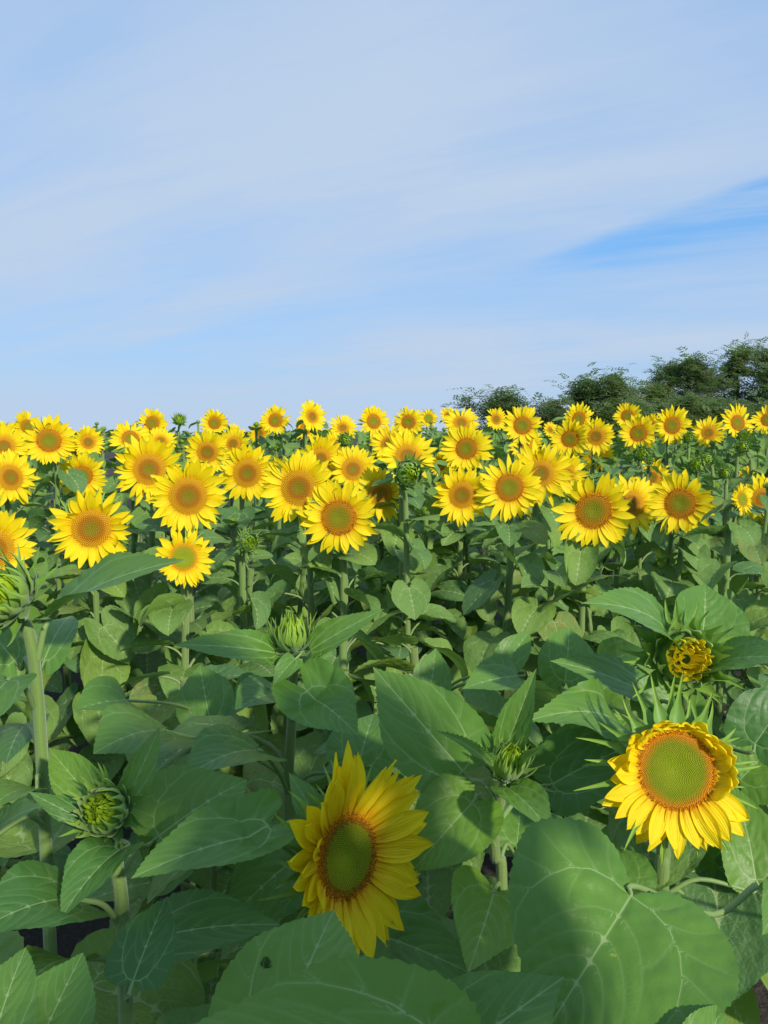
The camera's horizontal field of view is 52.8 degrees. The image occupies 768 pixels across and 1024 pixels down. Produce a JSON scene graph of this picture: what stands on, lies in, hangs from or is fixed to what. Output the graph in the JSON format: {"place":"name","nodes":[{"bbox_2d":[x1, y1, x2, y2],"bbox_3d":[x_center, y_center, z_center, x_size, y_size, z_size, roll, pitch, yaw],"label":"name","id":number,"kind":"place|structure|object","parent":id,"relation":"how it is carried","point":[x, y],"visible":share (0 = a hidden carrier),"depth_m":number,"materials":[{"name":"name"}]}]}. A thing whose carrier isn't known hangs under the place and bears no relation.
{"place":"outdoors","nodes":[
{"label":"outdoors","id":0,"kind":"place"},
{"bbox_2d":[0,435,767,1023],"bbox_3d":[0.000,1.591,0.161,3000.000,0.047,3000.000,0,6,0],"label":"ground","id":1,"kind":"structure","parent":0,"point":[70,935],"depth_m":2.86,"materials":[{"name":"soil"}]},
{"bbox_2d":[0,448,53,700],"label":"sunflower","id":2,"kind":"object","parent":1,"relation":"on","point":[17,477],"visible":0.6,"depth_m":3.90,"materials":[{"name":"yellow plant"}]},
{"bbox_2d":[0,423,54,606],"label":"sunflower","id":3,"kind":"object","parent":1,"relation":"on","point":[15,442],"visible":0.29,"depth_m":4.98,"materials":[{"name":"yellow plant"}]},
{"bbox_2d":[0,510,59,859],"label":"sunflower","id":4,"kind":"object","parent":1,"relation":"on","point":[13,532],"visible":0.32,"depth_m":2.67,"materials":[{"name":"yellow plant"}]},
{"bbox_2d":[11,409,48,538],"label":"sunflower","id":5,"kind":"object","parent":1,"relation":"on","point":[22,423],"visible":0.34,"depth_m":6.69,"materials":[{"name":"yellow plant"}]},
{"bbox_2d":[0,663,71,930],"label":"sunflower","id":6,"kind":"object","parent":1,"relation":"on","point":[18,767],"visible":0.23,"depth_m":2.25,"materials":[{"name":"green plant"}]},
{"bbox_2d":[19,414,87,689],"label":"sunflower","id":7,"kind":"object","parent":1,"relation":"on","point":[50,443],"visible":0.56,"depth_m":4.28,"materials":[{"name":"yellow plant"}]},
{"bbox_2d":[46,451,109,618],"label":"sunflower","id":8,"kind":"object","parent":1,"relation":"on","point":[89,467],"visible":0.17,"depth_m":4.55,"materials":[{"name":"yellow plant"}]},
{"bbox_2d":[72,424,105,492],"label":"sunflower","id":9,"kind":"object","parent":1,"relation":"on","point":[89,440],"visible":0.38,"depth_m":6.71,"materials":[{"name":"yellow plant"}]},
{"bbox_2d":[27,564,158,828],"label":"sunflower","id":10,"kind":"object","parent":1,"relation":"on","point":[111,637],"visible":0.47,"depth_m":2.77,"materials":[{"name":"green plant"}]},
{"bbox_2d":[42,487,144,752],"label":"sunflower","id":11,"kind":"object","parent":1,"relation":"on","point":[90,527],"visible":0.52,"depth_m":2.80,"materials":[{"name":"yellow plant"}]},
{"bbox_2d":[0,543,205,1023],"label":"sunflower","id":12,"kind":"object","parent":1,"relation":"on","point":[29,824],"visible":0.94,"depth_m":1.14,"materials":[{"name":"green plant"}]},
{"bbox_2d":[72,522,161,692],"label":"sunflower","id":13,"kind":"object","parent":1,"relation":"on","point":[137,587],"visible":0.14,"depth_m":3.36,"materials":[{"name":"green plant"}]},
{"bbox_2d":[102,420,171,591],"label":"sunflower","id":14,"kind":"object","parent":1,"relation":"on","point":[122,433],"visible":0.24,"depth_m":5.34,"materials":[{"name":"yellow plant"}]},
{"bbox_2d":[0,727,278,1023],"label":"sunflower","id":15,"kind":"object","parent":1,"relation":"on","point":[153,943],"visible":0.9,"depth_m":0.98,"materials":[{"name":"green plant"}]},
{"bbox_2d":[113,433,182,690],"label":"sunflower","id":16,"kind":"object","parent":1,"relation":"on","point":[141,461],"visible":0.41,"depth_m":3.26,"materials":[{"name":"yellow plant"}]},
{"bbox_2d":[134,408,176,535],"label":"sunflower","id":17,"kind":"object","parent":1,"relation":"on","point":[152,419],"visible":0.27,"depth_m":7.15,"materials":[{"name":"yellow plant"}]},
{"bbox_2d":[108,663,244,928],"bbox_3d":[-0.539,0.903,2.172,0.411,0.967,0.387,0,6,0],"label":"sunflower","id":18,"kind":"object","parent":1,"relation":"on","point":[164,715],"visible":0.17,"depth_m":2.11,"materials":[{"name":"green plant"}]},
{"bbox_2d":[120,528,238,885],"bbox_3d":[-0.675,0.693,2.614,0.402,1.299,0.455,-2,6,-20],"label":"sunflower","id":19,"kind":"object","parent":1,"relation":"on","point":[192,569],"visible":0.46,"depth_m":2.54,"materials":[{"name":"yellow plant"}]},
{"bbox_2d":[118,457,247,777],"bbox_3d":[-0.741,0.557,2.861,0.470,1.519,0.388,-3,6,-25],"label":"sunflower","id":20,"kind":"object","parent":1,"relation":"on","point":[187,497],"visible":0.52,"depth_m":2.77,"materials":[{"name":"yellow plant"}]},
{"bbox_2d":[75,665,298,1003],"bbox_3d":[-0.420,0.879,1.820,0.571,1.086,0.388,-3,7,-29],"label":"sunflower","id":21,"kind":"object","parent":1,"relation":"on","point":[203,691],"visible":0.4,"depth_m":1.77,"materials":[{"name":"green plant"}]},
{"bbox_2d":[184,429,239,619],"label":"sunflower","id":22,"kind":"object","parent":1,"relation":"on","point":[210,448],"visible":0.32,"depth_m":4.95,"materials":[{"name":"yellow plant"}]},
{"bbox_2d":[198,408,228,550],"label":"sunflower","id":23,"kind":"object","parent":1,"relation":"on","point":[216,420],"visible":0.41,"depth_m":7.40,"materials":[{"name":"yellow plant"}]},
{"bbox_2d":[194,517,283,664],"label":"sunflower","id":24,"kind":"object","parent":1,"relation":"on","point":[202,604],"visible":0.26,"depth_m":3.54,"materials":[{"name":"green plant"}]},
{"bbox_2d":[217,426,267,567],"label":"sunflower","id":25,"kind":"object","parent":1,"relation":"on","point":[235,440],"visible":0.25,"depth_m":6.31,"materials":[{"name":"yellow plant"}]},
{"bbox_2d":[199,526,285,767],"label":"sunflower","id":26,"kind":"object","parent":1,"relation":"on","point":[249,541],"visible":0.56,"depth_m":2.75,"materials":[{"name":"green plant"}]},
{"bbox_2d":[195,548,295,745],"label":"sunflower","id":27,"kind":"object","parent":1,"relation":"on","point":[229,604],"visible":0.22,"depth_m":3.18,"materials":[{"name":"green plant"}]},
{"bbox_2d":[93,607,403,968],"bbox_3d":[-0.207,0.816,1.526,0.548,1.270,0.592,0,6,0],"label":"sunflower","id":28,"kind":"object","parent":1,"relation":"on","point":[326,700],"visible":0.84,"depth_m":1.45,"materials":[{"name":"green plant"}]},
{"bbox_2d":[203,442,293,664],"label":"sunflower","id":29,"kind":"object","parent":1,"relation":"on","point":[243,468],"visible":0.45,"depth_m":3.61,"materials":[{"name":"yellow plant"}]},
{"bbox_2d":[256,404,290,538],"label":"sunflower","id":30,"kind":"object","parent":1,"relation":"on","point":[274,420],"visible":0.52,"depth_m":7.15,"materials":[{"name":"yellow plant"}]},
{"bbox_2d":[248,451,299,621],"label":"sunflower","id":31,"kind":"object","parent":1,"relation":"on","point":[267,513],"visible":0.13,"depth_m":5.09,"materials":[{"name":"green plant"}]},
{"bbox_2d":[246,495,314,633],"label":"sunflower","id":32,"kind":"object","parent":1,"relation":"on","point":[271,524],"visible":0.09,"depth_m":4.04,"materials":[{"name":"green plant"}]},
{"bbox_2d":[267,524,339,727],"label":"sunflower","id":33,"kind":"object","parent":1,"relation":"on","point":[283,598],"visible":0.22,"depth_m":3.42,"materials":[{"name":"green plant"}]},
{"bbox_2d":[132,740,475,1016],"bbox_3d":[-0.143,0.910,1.145,0.525,1.160,0.749,2,6,23],"label":"sunflower","id":34,"kind":"object","parent":1,"relation":"on","point":[335,864],"visible":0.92,"depth_m":1.09,"materials":[{"name":"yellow plant"}]},
{"bbox_2d":[286,399,326,563],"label":"sunflower","id":35,"kind":"object","parent":1,"relation":"on","point":[312,416],"visible":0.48,"depth_m":6.93,"materials":[{"name":"yellow plant"}]},
{"bbox_2d":[257,449,358,737],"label":"sunflower","id":36,"kind":"object","parent":1,"relation":"on","point":[289,486],"visible":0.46,"depth_m":2.94,"materials":[{"name":"yellow plant"}]},
{"bbox_2d":[276,433,356,656],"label":"sunflower","id":37,"kind":"object","parent":1,"relation":"on","point":[325,449],"visible":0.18,"depth_m":4.35,"materials":[{"name":"yellow plant"}]},
{"bbox_2d":[294,617,384,797],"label":"sunflower","id":38,"kind":"object","parent":1,"relation":"on","point":[307,761],"visible":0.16,"depth_m":2.46,"materials":[{"name":"green plant"}]},
{"bbox_2d":[313,445,378,655],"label":"sunflower","id":39,"kind":"object","parent":1,"relation":"on","point":[351,464],"visible":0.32,"depth_m":4.35,"materials":[{"name":"yellow plant"}]},
{"bbox_2d":[296,479,399,767],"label":"sunflower","id":40,"kind":"object","parent":1,"relation":"on","point":[339,519],"visible":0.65,"depth_m":2.80,"materials":[{"name":"yellow plant"}]},
{"bbox_2d":[0,948,728,1023],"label":"sunflower","id":41,"kind":"object","parent":1,"relation":"on","point":[364,989],"visible":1,"depth_m":0.66,"materials":[{"name":"green plant"}]},
{"bbox_2d":[355,405,389,544],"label":"sunflower","id":42,"kind":"object","parent":1,"relation":"on","point":[373,419],"visible":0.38,"depth_m":6.69,"materials":[{"name":"yellow plant"}]},
{"bbox_2d":[347,467,419,668],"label":"sunflower","id":43,"kind":"object","parent":1,"relation":"on","point":[386,492],"visible":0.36,"depth_m":3.88,"materials":[{"name":"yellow plant"}]},
{"bbox_2d":[368,423,405,608],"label":"sunflower","id":44,"kind":"object","parent":1,"relation":"on","point":[381,438],"visible":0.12,"depth_m":5.36,"materials":[{"name":"yellow plant"}]},
{"bbox_2d":[19,429,766,515],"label":"distant crop","id":45,"kind":"object","parent":1,"relation":"on","point":[717,451],"visible":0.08,"depth_m":13.43,"materials":[{"name":"green plant"}]},
{"bbox_2d":[349,547,444,713],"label":"sunflower","id":46,"kind":"object","parent":1,"relation":"on","point":[386,599],"visible":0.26,"depth_m":2.98,"materials":[{"name":"green plant"}]},
{"bbox_2d":[366,428,441,707],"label":"sunflower","id":47,"kind":"object","parent":1,"relation":"on","point":[398,449],"visible":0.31,"depth_m":3.73,"materials":[{"name":"yellow plant"}]},
{"bbox_2d":[361,448,455,671],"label":"sunflower","id":48,"kind":"object","parent":1,"relation":"on","point":[412,600],"visible":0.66,"depth_m":2.82,"materials":[{"name":"green plant"}]},
{"bbox_2d":[392,405,435,537],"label":"sunflower","id":49,"kind":"object","parent":1,"relation":"on","point":[411,419],"visible":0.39,"depth_m":7.15,"materials":[{"name":"yellow plant"}]},
{"bbox_2d":[354,634,491,870],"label":"sunflower","id":50,"kind":"object","parent":1,"relation":"on","point":[443,646],"visible":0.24,"depth_m":2.25,"materials":[{"name":"green plant"}]},
{"bbox_2d":[382,497,468,659],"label":"sunflower","id":51,"kind":"object","parent":1,"relation":"on","point":[452,590],"visible":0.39,"depth_m":3.76,"materials":[{"name":"green plant"}]},
{"bbox_2d":[313,631,542,916],"bbox_3d":[0.108,0.859,1.775,0.548,1.135,0.341,0,6,0],"label":"sunflower","id":52,"kind":"object","parent":1,"relation":"on","point":[502,666],"visible":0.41,"depth_m":1.76,"materials":[{"name":"green plant"}]},
{"bbox_2d":[418,465,500,696],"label":"sunflower","id":53,"kind":"object","parent":1,"relation":"on","point":[459,501],"visible":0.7,"depth_m":3.74,"materials":[{"name":"yellow plant"}]},
{"bbox_2d":[436,408,488,569],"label":"sunflower","id":54,"kind":"object","parent":1,"relation":"on","point":[457,419],"visible":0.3,"depth_m":5.77,"materials":[{"name":"yellow plant"}]},
{"bbox_2d":[433,422,499,657],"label":"sunflower","id":55,"kind":"object","parent":1,"relation":"on","point":[467,447],"visible":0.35,"depth_m":4.25,"materials":[{"name":"yellow plant"}]},
{"bbox_2d":[433,512,502,691],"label":"sunflower","id":56,"kind":"object","parent":1,"relation":"on","point":[480,622],"visible":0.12,"depth_m":4.04,"materials":[{"name":"green plant"}]},
{"bbox_2d":[454,472,506,630],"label":"sunflower","id":57,"kind":"object","parent":1,"relation":"on","point":[498,553],"visible":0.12,"depth_m":5.29,"materials":[{"name":"green plant"}]},
{"bbox_2d":[481,407,505,567],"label":"sunflower","id":58,"kind":"object","parent":1,"relation":"on","point":[495,417],"visible":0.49,"depth_m":9.03,"materials":[{"name":"yellow plant"}]},
{"bbox_2d":[373,667,629,980],"bbox_3d":[0.242,0.866,1.271,0.521,1.222,0.555,0,6,0],"label":"sunflower","id":59,"kind":"object","parent":1,"relation":"on","point":[441,740],"visible":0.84,"depth_m":1.24,"materials":[{"name":"green plant"}]},
{"bbox_2d":[450,454,556,748],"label":"sunflower","id":60,"kind":"object","parent":1,"relation":"on","point":[513,490],"visible":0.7,"depth_m":2.96,"materials":[{"name":"yellow plant"}]},
{"bbox_2d":[473,384,542,444],"bbox_3d":[4.110,-2.763,26.703,2.537,3.351,2.266,-2,6,-18],"label":"tree","id":61,"kind":"object","parent":1,"relation":"on","point":[508,401],"visible":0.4,"depth_m":26.39,"materials":[{"name":"green plant"}]},
{"bbox_2d":[496,405,545,601],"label":"sunflower","id":62,"kind":"object","parent":1,"relation":"on","point":[522,426],"visible":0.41,"depth_m":5.45,"materials":[{"name":"yellow plant"}]},
{"bbox_2d":[482,439,575,749],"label":"sunflower","id":63,"kind":"object","parent":1,"relation":"on","point":[548,463],"visible":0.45,"depth_m":3.50,"materials":[{"name":"yellow plant"}]},
{"bbox_2d":[488,562,600,777],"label":"sunflower","id":64,"kind":"object","parent":1,"relation":"on","point":[527,614],"visible":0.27,"depth_m":2.83,"materials":[{"name":"green plant"}]},
{"bbox_2d":[499,514,596,679],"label":"sunflower","id":65,"kind":"object","parent":1,"relation":"on","point":[517,576],"visible":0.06,"depth_m":3.78,"materials":[{"name":"green plant"}]},
{"bbox_2d":[530,392,575,451],"bbox_3d":[5.487,-2.578,26.370,2.646,3.046,3.179,0,6,0],"label":"tree","id":66,"kind":"object","parent":1,"relation":"on","point":[545,413],"visible":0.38,"depth_m":25.74,"materials":[{"name":"green plant"}]},
{"bbox_2d":[534,451,599,636],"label":"sunflower","id":67,"kind":"object","parent":1,"relation":"on","point":[576,466],"visible":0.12,"depth_m":4.55,"materials":[{"name":"yellow plant"}]},
{"bbox_2d":[549,417,589,542],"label":"sunflower","id":68,"kind":"object","parent":1,"relation":"on","point":[570,437],"visible":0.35,"depth_m":5.46,"materials":[{"name":"yellow plant"}]},
{"bbox_2d":[560,402,593,470],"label":"sunflower","id":69,"kind":"object","parent":1,"relation":"on","point":[579,413],"visible":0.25,"depth_m":6.67,"materials":[{"name":"yellow plant"}]},
{"bbox_2d":[526,472,634,793],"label":"sunflower","id":70,"kind":"object","parent":1,"relation":"on","point":[594,514],"visible":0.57,"depth_m":2.76,"materials":[{"name":"yellow plant"}]},
{"bbox_2d":[533,637,643,829],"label":"sunflower","id":71,"kind":"object","parent":1,"relation":"on","point":[591,815],"visible":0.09,"depth_m":1.89,"materials":[{"name":"green plant"}]},
{"bbox_2d":[544,362,647,472],"bbox_3d":[7.639,-3.268,27.644,3.628,4.217,2.808,5,8,41],"label":"tree","id":72,"kind":"object","parent":1,"relation":"on","point":[585,389],"visible":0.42,"depth_m":26.93,"materials":[{"name":"green plant"}]},
{"bbox_2d":[554,568,641,667],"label":"sunflower","id":73,"kind":"object","parent":1,"relation":"on","point":[622,627],"visible":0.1,"depth_m":2.96,"materials":[{"name":"green plant"}]},
{"bbox_2d":[584,417,614,584],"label":"sunflower","id":74,"kind":"object","parent":1,"relation":"on","point":[600,434],"visible":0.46,"depth_m":5.77,"materials":[{"name":"yellow plant"}]},
{"bbox_2d":[576,474,655,658],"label":"sunflower","id":75,"kind":"object","parent":1,"relation":"on","point":[638,495],"visible":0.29,"depth_m":3.56,"materials":[{"name":"yellow plant"}]},
{"bbox_2d":[611,402,642,475],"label":"sunflower","id":76,"kind":"object","parent":1,"relation":"on","point":[624,412],"visible":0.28,"depth_m":7.68,"materials":[{"name":"yellow plant"}]},
{"bbox_2d":[594,521,667,627],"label":"sunflower","id":77,"kind":"object","parent":1,"relation":"on","point":[659,554],"visible":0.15,"depth_m":4.16,"materials":[{"name":"green plant"}]},
{"bbox_2d":[618,414,656,623],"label":"sunflower","id":78,"kind":"object","parent":1,"relation":"on","point":[634,432],"visible":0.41,"depth_m":5.93,"materials":[{"name":"yellow plant"}]},
{"bbox_2d":[508,671,767,1023],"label":"sunflower","id":79,"kind":"object","parent":1,"relation":"on","point":[586,899],"visible":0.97,"depth_m":0.92,"materials":[{"name":"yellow plant"}]},
{"bbox_2d":[622,441,667,626],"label":"sunflower","id":80,"kind":"object","parent":1,"relation":"on","point":[640,452],"visible":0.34,"depth_m":4.20,"materials":[{"name":"green plant"}]},
{"bbox_2d":[620,454,675,625],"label":"sunflower","id":81,"kind":"object","parent":1,"relation":"on","point":[630,552],"visible":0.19,"depth_m":4.66,"materials":[{"name":"green plant"}]},
{"bbox_2d":[532,584,767,1023],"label":"sunflower","id":82,"kind":"object","parent":1,"relation":"on","point":[697,630],"visible":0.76,"depth_m":1.37,"materials":[{"name":"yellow plant"}]},
{"bbox_2d":[620,377,681,472],"bbox_3d":[9.497,-3.249,29.518,3.890,3.772,2.898,0,6,0],"label":"tree","id":83,"kind":"object","parent":1,"relation":"on","point":[655,394],"visible":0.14,"depth_m":29.04,"materials":[{"name":"green plant"}]},
{"bbox_2d":[622,521,704,632],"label":"sunflower","id":84,"kind":"object","parent":1,"relation":"on","point":[644,549],"visible":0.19,"depth_m":3.49,"materials":[{"name":"green plant"}]},
{"bbox_2d":[580,390,753,474],"bbox_3d":[9.998,-2.661,26.932,7.125,3.150,4.143,-2,6,-22],"label":"tree","id":85,"kind":"object","parent":1,"relation":"on","point":[606,414],"visible":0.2,"depth_m":26.10,"materials":[{"name":"green plant"}]},
{"bbox_2d":[645,405,692,568],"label":"sunflower","id":86,"kind":"object","parent":1,"relation":"on","point":[671,425],"visible":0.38,"depth_m":5.46,"materials":[{"name":"yellow plant"}]},
{"bbox_2d":[636,469,730,703],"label":"sunflower","id":87,"kind":"object","parent":1,"relation":"on","point":[676,502],"visible":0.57,"depth_m":3.33,"materials":[{"name":"yellow plant"}]},
{"bbox_2d":[631,346,739,468],"bbox_3d":[11.359,-3.885,30.091,4.234,4.953,4.274,0,6,0],"label":"tree","id":88,"kind":"object","parent":1,"relation":"on","point":[691,373],"visible":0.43,"depth_m":29.27,"materials":[{"name":"green plant"}]},
{"bbox_2d":[661,452,735,704],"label":"sunflower","id":89,"kind":"object","parent":1,"relation":"on","point":[696,466],"visible":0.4,"depth_m":3.90,"materials":[{"name":"green plant"}]},
{"bbox_2d":[674,450,743,701],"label":"sunflower","id":90,"kind":"object","parent":1,"relation":"on","point":[717,461],"visible":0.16,"depth_m":4.34,"materials":[{"name":"green plant"}]},
{"bbox_2d":[692,416,726,484],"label":"sunflower","id":91,"kind":"object","parent":1,"relation":"on","point":[706,431],"visible":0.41,"depth_m":6.49,"materials":[{"name":"yellow plant"}]},
{"bbox_2d":[660,483,767,738],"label":"sunflower","id":92,"kind":"object","parent":1,"relation":"on","point":[712,573],"visible":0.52,"depth_m":3.01,"materials":[{"name":"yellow plant"}]},
{"bbox_2d":[661,390,767,479],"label":"tree","id":93,"kind":"object","parent":1,"relation":"on","point":[751,408],"visible":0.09,"depth_m":26.54,"materials":[{"name":"green plant"}]},
{"bbox_2d":[696,465,765,598],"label":"sunflower","id":94,"kind":"object","parent":1,"relation":"on","point":[724,473],"visible":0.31,"depth_m":4.21,"materials":[{"name":"green plant"}]},
{"bbox_2d":[707,403,757,523],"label":"sunflower","id":95,"kind":"object","parent":1,"relation":"on","point":[736,420],"visible":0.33,"depth_m":6.10,"materials":[{"name":"yellow plant"}]},
{"bbox_2d":[701,332,767,407],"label":"tree","id":96,"kind":"object","parent":1,"relation":"on","point":[736,369],"visible":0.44,"depth_m":29.45,"materials":[{"name":"green plant"}]},
{"bbox_2d":[709,531,767,712],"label":"sunflower","id":97,"kind":"object","parent":1,"relation":"on","point":[758,553],"visible":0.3,"depth_m":3.75,"materials":[{"name":"green plant"}]},
{"bbox_2d":[720,427,756,522],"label":"sunflower","id":98,"kind":"object","parent":1,"relation":"on","point":[730,441],"visible":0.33,"depth_m":5.43,"materials":[{"name":"green plant"}]},
{"bbox_2d":[712,482,767,698],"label":"sunflower","id":99,"kind":"object","parent":1,"relation":"on","point":[756,510],"visible":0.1,"depth_m":4.01,"materials":[{"name":"green plant"}]},
{"bbox_2d":[716,436,765,580],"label":"sunflower","id":100,"kind":"object","parent":1,"relation":"on","point":[742,447],"visible":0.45,"depth_m":5.01,"materials":[{"name":"green plant"}]},
{"bbox_2d":[719,562,767,735],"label":"sunflower","id":101,"kind":"object","parent":1,"relation":"on","point":[756,611],"visible":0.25,"depth_m":2.87,"materials":[{"name":"green plant"}]},
{"bbox_2d":[735,473,767,680],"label":"sunflower","id":102,"kind":"object","parent":1,"relation":"on","point":[757,489],"visible":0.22,"depth_m":4.65,"materials":[{"name":"yellow plant"}]},
{"bbox_2d":[750,404,767,519],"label":"sunflower","id":103,"kind":"object","parent":1,"relation":"on","point":[760,418],"visible":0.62,"depth_m":6.71,"materials":[{"name":"yellow plant"}]},
{"bbox_2d":[0,0,767,434],"label":"sky","id":104,"kind":"structure","parent":0,"point":[240,209],"materials":[{"name":"blue"}]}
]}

